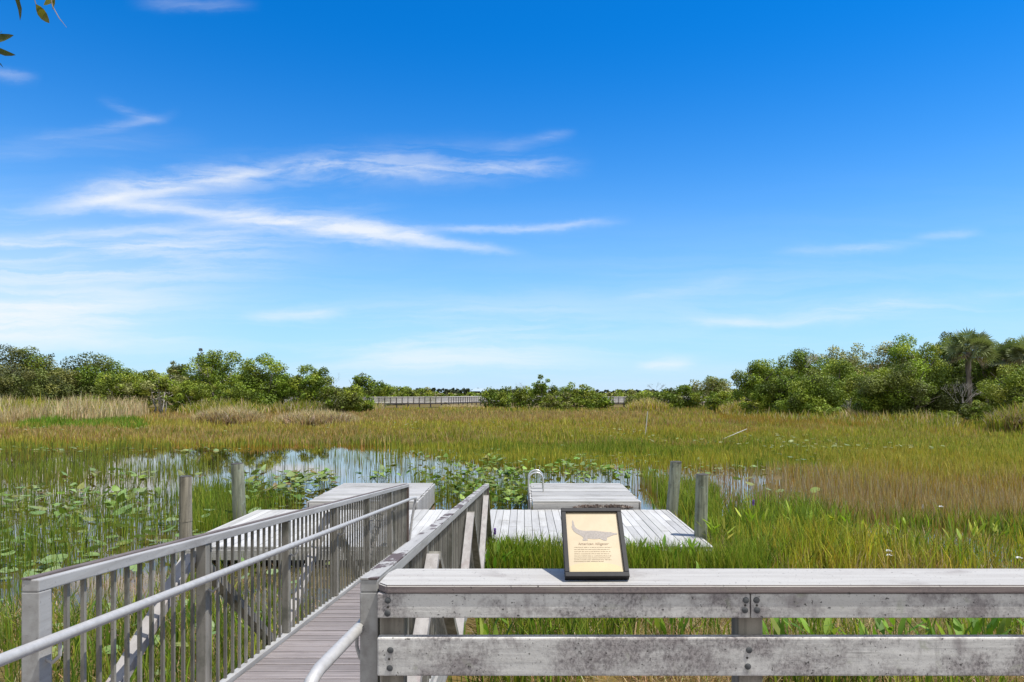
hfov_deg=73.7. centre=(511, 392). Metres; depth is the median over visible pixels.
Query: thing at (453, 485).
pond plant
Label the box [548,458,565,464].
pond plant
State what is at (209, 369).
broadleaf tree
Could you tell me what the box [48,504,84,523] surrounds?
pond plant
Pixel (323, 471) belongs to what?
pond plant
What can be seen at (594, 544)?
framed sign
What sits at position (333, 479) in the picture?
pond plant
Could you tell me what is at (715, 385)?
broadleaf tree
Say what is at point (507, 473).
pond plant
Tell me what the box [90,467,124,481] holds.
pond plant
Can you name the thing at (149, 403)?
bush
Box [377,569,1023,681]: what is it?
deck railing
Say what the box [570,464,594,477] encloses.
pond plant
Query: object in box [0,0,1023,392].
sky
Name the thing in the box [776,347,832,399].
broadleaf tree
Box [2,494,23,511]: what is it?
pond plant
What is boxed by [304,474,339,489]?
pond plant
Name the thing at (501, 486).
pond plant
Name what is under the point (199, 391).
broadleaf tree
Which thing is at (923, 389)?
broadleaf tree
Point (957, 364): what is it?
broadleaf tree
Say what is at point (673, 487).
dock piling
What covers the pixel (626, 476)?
pond plant
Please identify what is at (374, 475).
pond plant
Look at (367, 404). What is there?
round bush
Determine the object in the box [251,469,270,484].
pond plant
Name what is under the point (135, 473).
pond plant
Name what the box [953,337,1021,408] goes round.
broadleaf tree
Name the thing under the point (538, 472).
swim ladder
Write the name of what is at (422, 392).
broadleaf tree
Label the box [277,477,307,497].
pond plant
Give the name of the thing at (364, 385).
broadleaf tree
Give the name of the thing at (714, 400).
round bush
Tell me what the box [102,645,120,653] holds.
lily pad
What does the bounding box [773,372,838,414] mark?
broadleaf tree
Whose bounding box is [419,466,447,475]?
pond plant
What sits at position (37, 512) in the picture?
lily pad
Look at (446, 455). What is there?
pond plant
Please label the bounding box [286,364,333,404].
broadleaf tree
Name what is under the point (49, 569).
lily pad
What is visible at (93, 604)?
pickerelweed
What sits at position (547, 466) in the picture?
pond plant
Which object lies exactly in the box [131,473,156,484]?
pond plant
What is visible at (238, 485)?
dock piling
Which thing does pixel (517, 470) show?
pond plant
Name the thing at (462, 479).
pond plant
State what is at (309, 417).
reed clump
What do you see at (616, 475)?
pond plant
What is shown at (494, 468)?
pond plant
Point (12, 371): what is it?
broadleaf tree
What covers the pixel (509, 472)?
pond plant
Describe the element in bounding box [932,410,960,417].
bush
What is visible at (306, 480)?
pond plant
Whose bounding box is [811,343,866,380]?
broadleaf tree
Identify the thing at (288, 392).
broadleaf tree
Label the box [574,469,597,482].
pond plant
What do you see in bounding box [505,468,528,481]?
pond plant
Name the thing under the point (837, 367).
broadleaf tree
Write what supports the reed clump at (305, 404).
on the ground at (470, 623)
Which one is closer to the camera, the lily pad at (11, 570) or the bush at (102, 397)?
the lily pad at (11, 570)
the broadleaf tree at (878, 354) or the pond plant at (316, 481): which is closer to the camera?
the pond plant at (316, 481)
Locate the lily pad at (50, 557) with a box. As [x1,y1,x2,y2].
[40,555,59,562]
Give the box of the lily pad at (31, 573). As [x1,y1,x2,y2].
[23,571,38,576]
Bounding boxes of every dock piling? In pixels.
[179,475,192,538]
[231,463,245,519]
[666,461,681,516]
[694,473,707,539]
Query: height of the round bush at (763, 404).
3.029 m
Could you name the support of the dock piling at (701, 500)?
in the water
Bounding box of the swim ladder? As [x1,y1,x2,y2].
[527,469,543,509]
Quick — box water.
[0,438,1023,629]
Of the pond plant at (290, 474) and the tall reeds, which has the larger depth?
the tall reeds
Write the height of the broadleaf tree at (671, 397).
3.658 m
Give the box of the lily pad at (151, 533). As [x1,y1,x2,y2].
[143,530,156,535]
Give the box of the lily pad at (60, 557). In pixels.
[54,554,67,562]
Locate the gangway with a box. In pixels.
[0,484,491,681]
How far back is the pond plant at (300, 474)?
19.06 m
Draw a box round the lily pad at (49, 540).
[46,538,60,542]
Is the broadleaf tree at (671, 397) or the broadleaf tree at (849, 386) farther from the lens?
the broadleaf tree at (671, 397)
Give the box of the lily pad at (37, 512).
[30,511,45,514]
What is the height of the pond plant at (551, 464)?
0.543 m
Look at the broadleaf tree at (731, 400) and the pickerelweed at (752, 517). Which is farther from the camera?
the broadleaf tree at (731, 400)
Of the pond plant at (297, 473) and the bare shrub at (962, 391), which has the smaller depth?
the pond plant at (297, 473)
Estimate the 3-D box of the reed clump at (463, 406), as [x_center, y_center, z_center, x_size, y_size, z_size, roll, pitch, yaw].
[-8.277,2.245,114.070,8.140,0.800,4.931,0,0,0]
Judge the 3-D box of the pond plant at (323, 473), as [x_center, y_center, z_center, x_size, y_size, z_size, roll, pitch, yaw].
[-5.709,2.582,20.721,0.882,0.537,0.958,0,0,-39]
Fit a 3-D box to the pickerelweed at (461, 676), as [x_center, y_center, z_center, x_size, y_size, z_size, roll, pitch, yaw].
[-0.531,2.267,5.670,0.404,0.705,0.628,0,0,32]
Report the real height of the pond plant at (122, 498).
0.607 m
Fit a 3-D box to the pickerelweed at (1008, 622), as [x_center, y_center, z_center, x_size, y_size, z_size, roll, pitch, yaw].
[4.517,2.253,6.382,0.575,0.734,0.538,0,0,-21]
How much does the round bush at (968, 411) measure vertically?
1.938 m
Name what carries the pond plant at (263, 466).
in the water
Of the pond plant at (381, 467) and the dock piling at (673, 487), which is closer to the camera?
the dock piling at (673, 487)
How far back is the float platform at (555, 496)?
14.80 m
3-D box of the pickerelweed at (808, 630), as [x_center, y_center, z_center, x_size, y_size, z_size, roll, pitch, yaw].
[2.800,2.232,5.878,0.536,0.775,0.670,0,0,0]
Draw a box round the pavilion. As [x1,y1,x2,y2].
[470,388,487,393]
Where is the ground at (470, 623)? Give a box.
[0,393,1023,681]
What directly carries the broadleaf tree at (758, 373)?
on the ground at (470, 623)
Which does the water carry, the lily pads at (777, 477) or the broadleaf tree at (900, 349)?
the lily pads at (777, 477)
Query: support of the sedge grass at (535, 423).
on the ground at (470, 623)
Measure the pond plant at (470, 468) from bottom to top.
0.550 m
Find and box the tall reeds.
[0,392,960,428]
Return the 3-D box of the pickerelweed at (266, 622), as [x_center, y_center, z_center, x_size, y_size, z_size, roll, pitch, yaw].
[-2.546,2.542,7.103,0.493,0.616,0.564,0,0,16]
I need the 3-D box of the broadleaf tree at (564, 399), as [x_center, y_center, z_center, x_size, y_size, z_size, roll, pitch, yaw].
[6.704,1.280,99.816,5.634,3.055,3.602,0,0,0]
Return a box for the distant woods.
[70,356,1021,408]
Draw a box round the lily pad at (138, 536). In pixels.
[134,534,145,537]
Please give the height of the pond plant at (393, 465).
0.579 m
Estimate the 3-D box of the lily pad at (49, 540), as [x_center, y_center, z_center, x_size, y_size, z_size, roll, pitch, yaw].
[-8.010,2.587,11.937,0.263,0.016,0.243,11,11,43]
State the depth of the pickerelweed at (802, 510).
12.70 m
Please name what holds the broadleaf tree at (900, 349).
on the ground at (470, 623)
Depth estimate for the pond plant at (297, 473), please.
20.31 m
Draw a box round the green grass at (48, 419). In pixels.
[11,414,149,429]
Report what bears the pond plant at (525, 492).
in the water
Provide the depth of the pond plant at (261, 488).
16.41 m
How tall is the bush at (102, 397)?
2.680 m
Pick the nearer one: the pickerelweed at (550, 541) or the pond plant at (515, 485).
the pickerelweed at (550, 541)
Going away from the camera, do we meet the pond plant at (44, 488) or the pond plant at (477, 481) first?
the pond plant at (44, 488)
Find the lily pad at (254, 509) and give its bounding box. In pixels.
[248,507,260,512]
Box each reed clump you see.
[177,396,268,415]
[192,403,265,425]
[263,398,337,414]
[273,407,359,427]
[438,404,483,407]
[626,396,669,411]
[716,400,766,412]
[841,406,880,416]
[983,399,1023,432]
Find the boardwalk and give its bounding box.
[284,396,721,407]
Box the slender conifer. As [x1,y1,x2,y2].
[197,348,204,404]
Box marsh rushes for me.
[0,433,1023,601]
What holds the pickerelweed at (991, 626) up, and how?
on the ground at (470, 623)
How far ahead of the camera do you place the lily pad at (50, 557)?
10.62 m
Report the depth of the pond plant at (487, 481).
18.18 m
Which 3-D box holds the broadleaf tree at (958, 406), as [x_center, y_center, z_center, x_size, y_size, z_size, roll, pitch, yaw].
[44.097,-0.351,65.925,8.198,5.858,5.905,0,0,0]
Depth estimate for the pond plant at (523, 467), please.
21.49 m
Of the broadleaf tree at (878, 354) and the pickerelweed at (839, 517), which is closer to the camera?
the pickerelweed at (839, 517)
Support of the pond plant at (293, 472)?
in the water
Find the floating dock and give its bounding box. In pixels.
[176,509,713,562]
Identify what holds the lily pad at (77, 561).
on the water
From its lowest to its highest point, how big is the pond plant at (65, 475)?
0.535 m
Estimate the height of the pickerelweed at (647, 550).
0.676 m
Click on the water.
(246, 455)
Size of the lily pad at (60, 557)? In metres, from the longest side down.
0.218 x 0.202 x 0.014 m
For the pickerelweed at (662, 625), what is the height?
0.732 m
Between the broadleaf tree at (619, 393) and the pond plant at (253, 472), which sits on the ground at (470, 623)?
the broadleaf tree at (619, 393)
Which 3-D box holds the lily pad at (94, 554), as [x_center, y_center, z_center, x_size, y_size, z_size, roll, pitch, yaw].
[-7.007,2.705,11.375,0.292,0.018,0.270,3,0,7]
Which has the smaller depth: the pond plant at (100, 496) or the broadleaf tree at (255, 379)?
the pond plant at (100, 496)
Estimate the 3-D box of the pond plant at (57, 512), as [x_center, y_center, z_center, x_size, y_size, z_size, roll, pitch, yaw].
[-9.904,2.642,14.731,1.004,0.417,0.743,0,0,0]
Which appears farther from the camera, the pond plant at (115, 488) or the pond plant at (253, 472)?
the pond plant at (253, 472)
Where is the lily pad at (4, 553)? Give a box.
[0,550,14,555]
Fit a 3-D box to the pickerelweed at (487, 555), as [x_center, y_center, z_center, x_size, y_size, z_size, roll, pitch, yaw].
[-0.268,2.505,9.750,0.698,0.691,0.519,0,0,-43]
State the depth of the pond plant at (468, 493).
16.20 m
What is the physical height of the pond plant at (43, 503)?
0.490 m
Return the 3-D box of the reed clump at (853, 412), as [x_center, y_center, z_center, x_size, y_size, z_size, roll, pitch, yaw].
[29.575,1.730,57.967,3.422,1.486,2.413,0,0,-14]
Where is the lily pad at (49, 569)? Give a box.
[42,566,60,572]
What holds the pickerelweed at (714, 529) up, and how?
in the water
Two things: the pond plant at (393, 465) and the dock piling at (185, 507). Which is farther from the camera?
the pond plant at (393, 465)
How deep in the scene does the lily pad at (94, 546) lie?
11.57 m
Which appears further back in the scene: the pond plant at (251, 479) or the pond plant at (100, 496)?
the pond plant at (251, 479)
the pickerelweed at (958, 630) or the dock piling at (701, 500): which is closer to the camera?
the pickerelweed at (958, 630)
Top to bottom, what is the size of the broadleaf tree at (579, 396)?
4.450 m
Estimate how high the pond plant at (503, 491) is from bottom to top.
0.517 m
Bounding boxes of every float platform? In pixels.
[306,483,434,509]
[529,483,640,510]
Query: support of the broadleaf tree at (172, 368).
on the ground at (470, 623)
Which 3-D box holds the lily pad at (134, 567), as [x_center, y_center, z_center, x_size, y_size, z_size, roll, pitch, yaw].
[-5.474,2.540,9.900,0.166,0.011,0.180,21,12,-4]
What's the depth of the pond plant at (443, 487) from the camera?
17.54 m
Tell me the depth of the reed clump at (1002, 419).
41.60 m
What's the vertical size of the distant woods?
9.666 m
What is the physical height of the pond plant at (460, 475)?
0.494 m
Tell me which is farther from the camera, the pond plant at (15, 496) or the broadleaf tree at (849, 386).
the broadleaf tree at (849, 386)
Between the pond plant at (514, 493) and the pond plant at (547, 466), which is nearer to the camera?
the pond plant at (514, 493)
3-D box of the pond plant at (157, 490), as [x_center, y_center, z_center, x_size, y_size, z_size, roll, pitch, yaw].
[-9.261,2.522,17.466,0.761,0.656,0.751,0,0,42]
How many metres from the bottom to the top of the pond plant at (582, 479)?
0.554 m
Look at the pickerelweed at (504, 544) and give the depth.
10.29 m
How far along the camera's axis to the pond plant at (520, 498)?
16.20 m
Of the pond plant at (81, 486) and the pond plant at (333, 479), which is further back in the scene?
the pond plant at (333, 479)
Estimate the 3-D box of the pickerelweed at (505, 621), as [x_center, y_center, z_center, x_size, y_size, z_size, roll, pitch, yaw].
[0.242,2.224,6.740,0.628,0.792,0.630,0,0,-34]
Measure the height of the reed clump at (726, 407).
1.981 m
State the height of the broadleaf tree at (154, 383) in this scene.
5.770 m
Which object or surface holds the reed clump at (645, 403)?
on the ground at (470, 623)
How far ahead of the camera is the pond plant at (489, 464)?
24.30 m
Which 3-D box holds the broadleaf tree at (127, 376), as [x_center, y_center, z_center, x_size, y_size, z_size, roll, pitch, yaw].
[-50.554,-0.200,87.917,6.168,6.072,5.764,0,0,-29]
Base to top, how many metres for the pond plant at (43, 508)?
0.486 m
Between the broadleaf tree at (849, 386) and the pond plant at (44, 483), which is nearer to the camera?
the pond plant at (44, 483)
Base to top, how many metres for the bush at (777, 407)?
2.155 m
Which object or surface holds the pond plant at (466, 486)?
in the water
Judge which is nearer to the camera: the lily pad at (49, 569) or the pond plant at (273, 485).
the lily pad at (49, 569)
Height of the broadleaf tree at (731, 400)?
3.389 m
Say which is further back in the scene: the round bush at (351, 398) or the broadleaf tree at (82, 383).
the broadleaf tree at (82, 383)
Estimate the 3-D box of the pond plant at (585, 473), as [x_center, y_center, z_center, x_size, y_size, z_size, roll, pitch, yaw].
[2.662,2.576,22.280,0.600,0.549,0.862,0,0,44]
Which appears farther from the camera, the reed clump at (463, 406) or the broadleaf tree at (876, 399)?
the reed clump at (463, 406)
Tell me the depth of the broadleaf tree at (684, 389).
103.44 m
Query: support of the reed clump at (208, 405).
on the ground at (470, 623)
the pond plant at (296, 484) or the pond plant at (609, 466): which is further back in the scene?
the pond plant at (609, 466)
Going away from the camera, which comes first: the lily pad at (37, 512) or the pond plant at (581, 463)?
the lily pad at (37, 512)
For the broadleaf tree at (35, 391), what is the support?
on the ground at (470, 623)
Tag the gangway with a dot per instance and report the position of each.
(334, 638)
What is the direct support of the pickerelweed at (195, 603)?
on the ground at (470, 623)
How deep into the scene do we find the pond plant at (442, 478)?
19.49 m
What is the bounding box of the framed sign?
[561,508,629,579]
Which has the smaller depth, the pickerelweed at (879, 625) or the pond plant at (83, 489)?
the pickerelweed at (879, 625)
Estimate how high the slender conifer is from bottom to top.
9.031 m
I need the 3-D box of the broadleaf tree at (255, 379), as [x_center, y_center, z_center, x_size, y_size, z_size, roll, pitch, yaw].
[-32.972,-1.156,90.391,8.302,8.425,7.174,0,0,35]
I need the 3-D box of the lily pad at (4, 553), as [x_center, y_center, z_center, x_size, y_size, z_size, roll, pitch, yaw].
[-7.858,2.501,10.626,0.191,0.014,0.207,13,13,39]
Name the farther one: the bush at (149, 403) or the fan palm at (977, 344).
the bush at (149, 403)
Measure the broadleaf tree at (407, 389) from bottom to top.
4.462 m
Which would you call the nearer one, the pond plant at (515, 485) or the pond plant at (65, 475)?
the pond plant at (515, 485)
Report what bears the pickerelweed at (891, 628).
on the ground at (470, 623)
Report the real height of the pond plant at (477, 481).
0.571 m
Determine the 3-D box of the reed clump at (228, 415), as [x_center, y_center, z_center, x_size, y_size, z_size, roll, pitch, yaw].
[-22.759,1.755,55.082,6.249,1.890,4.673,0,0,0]
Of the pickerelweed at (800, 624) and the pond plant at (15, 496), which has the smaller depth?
the pickerelweed at (800, 624)
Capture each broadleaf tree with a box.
[0,343,73,398]
[0,368,78,402]
[19,351,132,402]
[89,364,121,398]
[93,367,143,399]
[114,369,198,413]
[161,360,193,407]
[164,380,227,405]
[170,349,254,401]
[212,382,264,405]
[230,352,293,406]
[274,378,304,406]
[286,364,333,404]
[343,372,375,399]
[364,380,393,405]
[388,386,419,404]
[403,387,435,402]
[478,387,510,408]
[495,385,535,408]
[531,374,557,408]
[538,391,575,409]
[557,382,598,407]
[585,392,614,409]
[610,389,645,404]
[624,393,639,406]
[632,390,656,401]
[647,387,685,409]
[668,384,702,408]
[689,375,733,402]
[718,388,742,404]
[730,358,790,408]
[752,367,811,410]
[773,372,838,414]
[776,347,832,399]
[803,357,856,403]
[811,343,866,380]
[817,367,872,412]
[844,340,900,376]
[850,362,918,415]
[852,358,967,415]
[880,332,952,414]
[933,331,967,415]
[937,363,1000,413]
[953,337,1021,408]
[971,363,1023,423]
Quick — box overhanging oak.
[0,0,64,66]
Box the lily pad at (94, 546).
[86,545,98,551]
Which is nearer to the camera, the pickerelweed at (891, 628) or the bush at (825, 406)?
the pickerelweed at (891, 628)
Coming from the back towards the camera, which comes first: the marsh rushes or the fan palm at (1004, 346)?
the fan palm at (1004, 346)
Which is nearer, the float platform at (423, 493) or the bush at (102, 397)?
the float platform at (423, 493)
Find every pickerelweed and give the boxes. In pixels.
[54,600,95,624]
[186,598,234,630]
[234,610,300,632]
[448,620,473,681]
[465,618,512,681]
[485,540,513,568]
[489,528,514,550]
[497,535,529,548]
[499,618,563,634]
[502,534,539,560]
[533,535,561,548]
[625,537,650,557]
[644,618,698,634]
[651,534,682,563]
[681,537,703,557]
[697,511,735,545]
[732,500,769,535]
[762,618,793,681]
[774,618,848,634]
[783,501,820,532]
[788,618,820,634]
[800,618,869,681]
[816,507,852,532]
[835,512,878,538]
[841,618,906,680]
[882,618,927,634]
[887,517,932,547]
[906,618,992,677]
[942,513,988,554]
[946,618,1009,634]
[959,618,1018,634]
[968,511,1009,553]
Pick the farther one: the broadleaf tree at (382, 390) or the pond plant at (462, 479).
the broadleaf tree at (382, 390)
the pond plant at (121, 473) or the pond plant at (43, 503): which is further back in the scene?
the pond plant at (121, 473)
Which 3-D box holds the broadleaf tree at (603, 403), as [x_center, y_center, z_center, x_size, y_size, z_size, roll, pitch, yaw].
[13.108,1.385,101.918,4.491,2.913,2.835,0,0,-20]
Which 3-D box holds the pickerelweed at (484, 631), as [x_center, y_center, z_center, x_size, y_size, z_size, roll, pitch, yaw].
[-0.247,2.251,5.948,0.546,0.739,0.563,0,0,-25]
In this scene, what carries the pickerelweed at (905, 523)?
in the water
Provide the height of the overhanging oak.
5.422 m
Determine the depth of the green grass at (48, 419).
51.41 m
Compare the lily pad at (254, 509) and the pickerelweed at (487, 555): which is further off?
the lily pad at (254, 509)
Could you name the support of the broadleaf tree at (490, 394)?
on the ground at (470, 623)
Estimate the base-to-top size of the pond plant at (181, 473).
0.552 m
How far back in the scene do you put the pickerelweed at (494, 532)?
10.32 m
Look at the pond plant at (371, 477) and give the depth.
20.62 m
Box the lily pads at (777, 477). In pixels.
[0,421,943,502]
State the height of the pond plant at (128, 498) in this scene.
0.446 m
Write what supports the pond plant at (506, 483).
in the water
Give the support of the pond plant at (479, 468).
in the water
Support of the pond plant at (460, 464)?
in the water
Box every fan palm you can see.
[938,326,1002,420]
[984,339,1023,409]
[1004,335,1023,367]
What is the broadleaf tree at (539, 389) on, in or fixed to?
on the ground at (470, 623)
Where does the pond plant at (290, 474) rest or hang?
in the water
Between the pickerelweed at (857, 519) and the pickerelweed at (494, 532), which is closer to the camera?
the pickerelweed at (494, 532)
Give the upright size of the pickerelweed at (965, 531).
0.799 m
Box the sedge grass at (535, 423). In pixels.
[0,404,1023,494]
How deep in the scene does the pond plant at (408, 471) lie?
22.02 m
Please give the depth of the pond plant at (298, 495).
17.26 m
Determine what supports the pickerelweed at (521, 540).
in the water
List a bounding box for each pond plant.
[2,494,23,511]
[6,492,48,512]
[7,484,31,498]
[8,482,45,500]
[13,487,56,502]
[26,504,78,518]
[38,500,83,514]
[39,494,73,510]
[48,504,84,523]
[57,482,92,498]
[61,472,92,483]
[62,482,97,498]
[78,489,113,506]
[88,493,124,513]
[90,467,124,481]
[100,488,144,510]
[109,485,146,506]
[110,468,137,480]
[112,494,151,506]
[119,469,156,481]
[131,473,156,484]
[134,477,166,496]
[178,470,204,481]
[228,490,266,503]
[229,475,267,491]
[244,464,265,483]
[246,484,287,505]
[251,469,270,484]
[254,477,287,494]
[268,484,311,500]
[274,473,301,489]
[275,470,309,482]
[277,471,308,491]
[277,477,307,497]
[281,469,311,482]
[293,473,320,487]
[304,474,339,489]
[305,469,334,483]
[306,474,337,493]
[308,468,334,482]
[358,472,386,482]
[367,468,388,482]
[371,464,391,481]
[381,464,400,477]
[406,463,428,474]
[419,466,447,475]
[420,469,445,487]
[430,475,455,485]
[430,480,457,498]
[435,453,447,461]
[449,477,481,486]
[449,482,471,493]
[451,479,480,493]
[452,484,480,497]
[452,488,477,499]
[453,462,472,474]
[454,469,473,481]
[460,467,480,480]
[464,466,487,474]
[470,476,496,488]
[475,477,506,494]
[481,457,498,469]
[481,467,503,479]
[485,480,508,495]
[489,480,514,497]
[489,492,521,509]
[495,489,527,503]
[496,467,510,481]
[498,467,524,481]
[500,470,524,484]
[500,486,527,503]
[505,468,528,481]
[506,490,527,508]
[507,467,534,479]
[507,488,527,505]
[513,480,533,498]
[521,466,534,479]
[535,463,560,477]
[541,463,559,476]
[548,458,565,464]
[564,469,587,482]
[565,461,584,470]
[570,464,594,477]
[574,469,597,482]
[583,463,604,475]
[600,464,617,479]
[601,464,623,478]
[618,468,636,482]
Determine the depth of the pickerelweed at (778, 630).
5.96 m
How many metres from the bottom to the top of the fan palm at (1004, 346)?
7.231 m
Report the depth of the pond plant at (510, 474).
20.63 m
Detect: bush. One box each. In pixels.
[69,394,113,402]
[117,397,151,406]
[167,399,198,412]
[317,384,363,411]
[343,390,374,411]
[702,391,732,412]
[737,392,773,416]
[771,400,802,413]
[813,403,841,417]
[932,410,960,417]
[956,400,987,423]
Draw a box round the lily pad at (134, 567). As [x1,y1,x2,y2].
[130,564,136,570]
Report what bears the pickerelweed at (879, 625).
on the ground at (470, 623)
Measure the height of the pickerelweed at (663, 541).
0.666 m
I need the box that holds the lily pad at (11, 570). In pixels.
[0,567,17,572]
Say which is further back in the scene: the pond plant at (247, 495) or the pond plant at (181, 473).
the pond plant at (181, 473)
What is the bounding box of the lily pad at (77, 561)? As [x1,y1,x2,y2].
[74,558,92,563]
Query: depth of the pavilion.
209.04 m
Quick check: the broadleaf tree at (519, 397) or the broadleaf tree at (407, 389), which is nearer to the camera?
the broadleaf tree at (519, 397)
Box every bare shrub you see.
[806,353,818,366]
[942,381,983,402]
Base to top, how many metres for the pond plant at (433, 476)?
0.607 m
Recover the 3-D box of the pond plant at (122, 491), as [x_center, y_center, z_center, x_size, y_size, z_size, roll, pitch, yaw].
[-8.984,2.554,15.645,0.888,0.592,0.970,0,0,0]
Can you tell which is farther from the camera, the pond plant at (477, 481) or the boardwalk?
the boardwalk
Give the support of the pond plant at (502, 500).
in the water
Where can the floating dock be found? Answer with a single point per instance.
(641, 524)
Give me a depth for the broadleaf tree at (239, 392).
83.42 m
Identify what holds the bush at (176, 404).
on the ground at (470, 623)
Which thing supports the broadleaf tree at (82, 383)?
on the ground at (470, 623)
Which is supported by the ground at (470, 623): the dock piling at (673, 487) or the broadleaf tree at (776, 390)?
the broadleaf tree at (776, 390)
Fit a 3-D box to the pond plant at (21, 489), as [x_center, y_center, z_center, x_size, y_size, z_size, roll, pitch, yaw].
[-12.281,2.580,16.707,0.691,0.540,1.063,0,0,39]
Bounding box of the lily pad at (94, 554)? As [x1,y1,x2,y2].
[84,552,98,555]
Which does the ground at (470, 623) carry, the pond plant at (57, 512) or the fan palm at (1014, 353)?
the fan palm at (1014, 353)
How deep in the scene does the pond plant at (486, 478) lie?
18.86 m
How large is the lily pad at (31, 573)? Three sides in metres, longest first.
0.283 x 0.262 x 0.018 m
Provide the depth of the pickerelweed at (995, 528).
11.58 m
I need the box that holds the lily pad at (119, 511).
[112,507,125,514]
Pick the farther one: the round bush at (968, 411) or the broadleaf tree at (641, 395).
the broadleaf tree at (641, 395)
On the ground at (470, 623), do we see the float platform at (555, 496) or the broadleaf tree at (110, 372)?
the broadleaf tree at (110, 372)
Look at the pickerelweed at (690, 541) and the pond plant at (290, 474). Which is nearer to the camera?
the pickerelweed at (690, 541)
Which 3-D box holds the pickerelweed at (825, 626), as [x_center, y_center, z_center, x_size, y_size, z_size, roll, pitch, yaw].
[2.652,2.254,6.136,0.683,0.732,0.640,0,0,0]
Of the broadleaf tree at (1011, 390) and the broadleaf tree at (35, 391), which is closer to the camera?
the broadleaf tree at (1011, 390)
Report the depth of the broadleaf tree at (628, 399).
111.88 m
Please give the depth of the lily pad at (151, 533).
12.28 m

